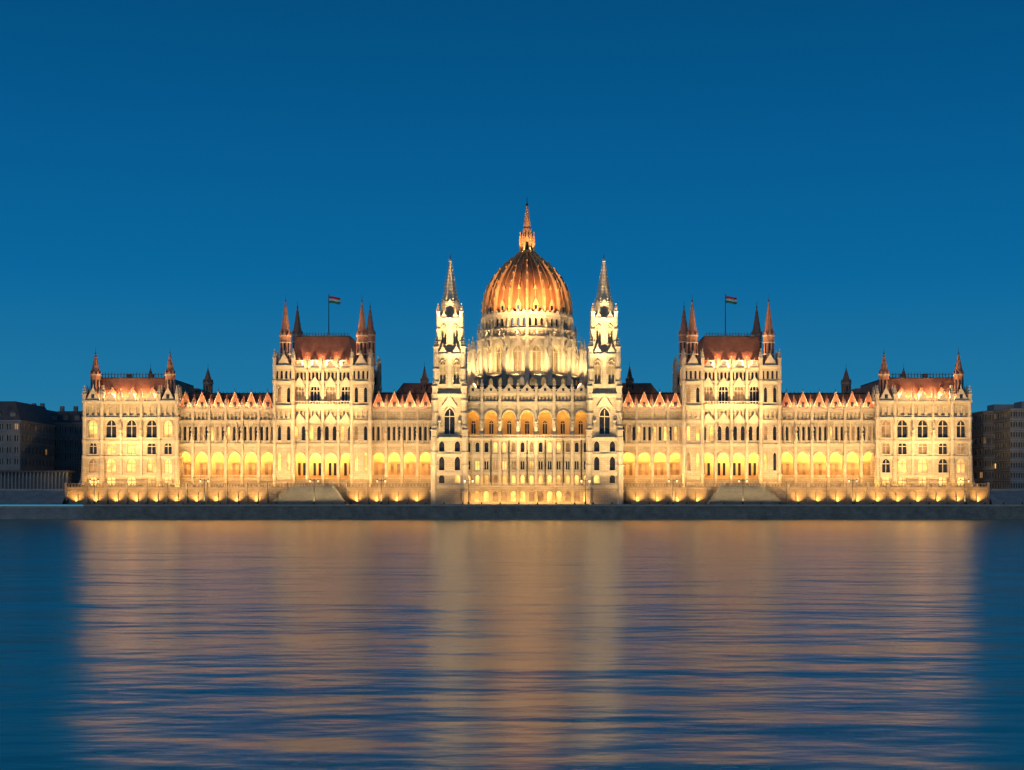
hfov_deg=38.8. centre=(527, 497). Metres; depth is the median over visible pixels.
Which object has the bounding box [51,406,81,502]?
apartment block
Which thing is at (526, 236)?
dome ribs
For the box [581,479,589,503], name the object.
street lamp
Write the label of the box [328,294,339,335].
flagpole
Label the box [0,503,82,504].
ground
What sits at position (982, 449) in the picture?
window glass
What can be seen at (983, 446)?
cornice
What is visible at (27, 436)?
apartment block
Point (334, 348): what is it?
tiled roofs
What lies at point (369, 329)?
turret spires
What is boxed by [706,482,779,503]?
stone staircase
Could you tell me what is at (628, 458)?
arcade vaults
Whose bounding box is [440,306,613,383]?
belfry shade
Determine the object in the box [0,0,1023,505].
sky
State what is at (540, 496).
dim windows
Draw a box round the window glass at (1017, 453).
[994,412,1023,487]
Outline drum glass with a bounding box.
[477,345,576,384]
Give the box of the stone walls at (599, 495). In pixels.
[76,304,977,503]
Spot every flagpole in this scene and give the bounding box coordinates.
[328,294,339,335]
[725,294,736,335]
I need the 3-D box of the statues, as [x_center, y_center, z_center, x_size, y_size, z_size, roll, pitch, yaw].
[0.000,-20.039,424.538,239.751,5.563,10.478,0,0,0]
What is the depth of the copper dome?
454.38 m
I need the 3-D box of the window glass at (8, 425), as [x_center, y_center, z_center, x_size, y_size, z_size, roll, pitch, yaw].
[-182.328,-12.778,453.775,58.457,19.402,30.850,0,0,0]
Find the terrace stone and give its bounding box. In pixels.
[67,488,986,503]
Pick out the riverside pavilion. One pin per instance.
(34, 479)
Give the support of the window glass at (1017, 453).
attached to the apartment block at (1005, 448)
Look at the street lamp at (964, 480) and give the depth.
409.92 m
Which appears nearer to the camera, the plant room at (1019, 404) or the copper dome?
the plant room at (1019, 404)
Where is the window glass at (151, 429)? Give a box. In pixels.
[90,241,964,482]
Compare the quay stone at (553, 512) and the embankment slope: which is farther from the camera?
the embankment slope
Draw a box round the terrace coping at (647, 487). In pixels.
[65,483,989,503]
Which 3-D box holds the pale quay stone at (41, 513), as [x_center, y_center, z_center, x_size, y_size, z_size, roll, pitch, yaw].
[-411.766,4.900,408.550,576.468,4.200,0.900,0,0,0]
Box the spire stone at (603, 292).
[442,261,611,302]
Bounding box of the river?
[0,519,1023,769]
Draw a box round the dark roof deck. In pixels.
[101,336,952,390]
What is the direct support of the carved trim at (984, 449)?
attached to the walls at (981, 444)
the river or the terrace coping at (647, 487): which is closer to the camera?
the river
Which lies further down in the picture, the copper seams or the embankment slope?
the embankment slope
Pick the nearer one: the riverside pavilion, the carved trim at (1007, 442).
the riverside pavilion
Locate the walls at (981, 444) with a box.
[972,412,994,503]
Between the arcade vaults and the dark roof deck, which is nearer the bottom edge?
the arcade vaults
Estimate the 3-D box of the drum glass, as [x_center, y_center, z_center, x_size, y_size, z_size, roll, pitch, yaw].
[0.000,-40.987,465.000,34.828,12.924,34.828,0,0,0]
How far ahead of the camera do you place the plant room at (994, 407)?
457.00 m
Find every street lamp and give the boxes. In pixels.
[90,479,98,503]
[199,479,208,503]
[376,479,385,503]
[464,479,473,503]
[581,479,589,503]
[848,479,857,503]
[960,479,968,503]
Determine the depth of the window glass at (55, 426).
474.29 m
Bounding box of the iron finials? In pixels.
[95,203,958,394]
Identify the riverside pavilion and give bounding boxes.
[0,470,75,488]
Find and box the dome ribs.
[481,206,572,314]
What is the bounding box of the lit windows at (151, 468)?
[89,420,963,501]
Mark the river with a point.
(510, 643)
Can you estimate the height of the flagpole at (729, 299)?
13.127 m
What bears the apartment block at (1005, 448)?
on the embankment slope
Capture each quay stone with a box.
[0,508,82,518]
[83,506,1023,518]
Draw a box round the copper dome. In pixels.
[488,254,565,312]
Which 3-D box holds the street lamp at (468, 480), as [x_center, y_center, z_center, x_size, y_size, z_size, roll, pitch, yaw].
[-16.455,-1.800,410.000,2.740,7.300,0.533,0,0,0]
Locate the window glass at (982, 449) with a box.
[976,415,990,500]
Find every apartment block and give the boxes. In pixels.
[0,401,54,469]
[27,403,56,417]
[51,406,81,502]
[994,410,1023,488]
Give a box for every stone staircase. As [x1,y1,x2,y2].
[273,482,348,503]
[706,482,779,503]
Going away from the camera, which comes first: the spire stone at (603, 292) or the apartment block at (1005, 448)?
the spire stone at (603, 292)
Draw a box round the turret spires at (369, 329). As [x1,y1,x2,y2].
[90,302,963,397]
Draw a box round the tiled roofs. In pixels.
[101,337,952,407]
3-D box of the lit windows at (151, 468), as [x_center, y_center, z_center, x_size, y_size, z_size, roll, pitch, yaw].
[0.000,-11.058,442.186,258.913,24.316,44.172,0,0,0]
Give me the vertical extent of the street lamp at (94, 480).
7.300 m
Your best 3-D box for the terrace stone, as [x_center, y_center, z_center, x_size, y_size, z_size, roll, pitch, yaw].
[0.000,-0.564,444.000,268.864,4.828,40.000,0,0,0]
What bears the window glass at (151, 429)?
on the carved trim at (582, 366)
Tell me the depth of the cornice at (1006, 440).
437.04 m
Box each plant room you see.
[987,404,1013,410]
[1014,401,1023,407]
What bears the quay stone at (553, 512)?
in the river
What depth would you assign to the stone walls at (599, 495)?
427.60 m
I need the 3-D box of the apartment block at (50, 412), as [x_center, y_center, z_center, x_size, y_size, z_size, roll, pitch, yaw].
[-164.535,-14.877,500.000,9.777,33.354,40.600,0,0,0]
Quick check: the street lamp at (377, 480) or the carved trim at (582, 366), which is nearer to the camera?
the street lamp at (377, 480)
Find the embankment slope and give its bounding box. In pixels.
[0,489,1023,503]
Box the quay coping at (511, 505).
[0,504,1023,507]
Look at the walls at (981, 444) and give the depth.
452.16 m
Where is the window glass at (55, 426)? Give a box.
[55,426,80,482]
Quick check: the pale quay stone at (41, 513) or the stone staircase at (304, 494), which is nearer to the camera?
the pale quay stone at (41, 513)
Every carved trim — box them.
[82,259,971,503]
[972,414,991,488]
[994,411,1023,487]
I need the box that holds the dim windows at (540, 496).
[90,387,963,501]
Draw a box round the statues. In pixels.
[119,419,934,438]
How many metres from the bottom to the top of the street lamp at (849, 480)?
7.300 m
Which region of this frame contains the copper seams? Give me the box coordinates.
[491,253,562,305]
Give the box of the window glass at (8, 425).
[0,424,21,463]
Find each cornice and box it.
[972,411,994,480]
[992,408,1023,480]
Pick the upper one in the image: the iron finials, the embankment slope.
the iron finials
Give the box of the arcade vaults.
[183,411,870,477]
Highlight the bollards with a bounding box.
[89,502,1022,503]
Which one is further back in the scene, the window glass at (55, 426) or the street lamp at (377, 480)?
the window glass at (55, 426)
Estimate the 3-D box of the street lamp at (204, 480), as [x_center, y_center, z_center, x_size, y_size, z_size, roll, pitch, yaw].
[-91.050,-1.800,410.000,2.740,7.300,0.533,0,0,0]

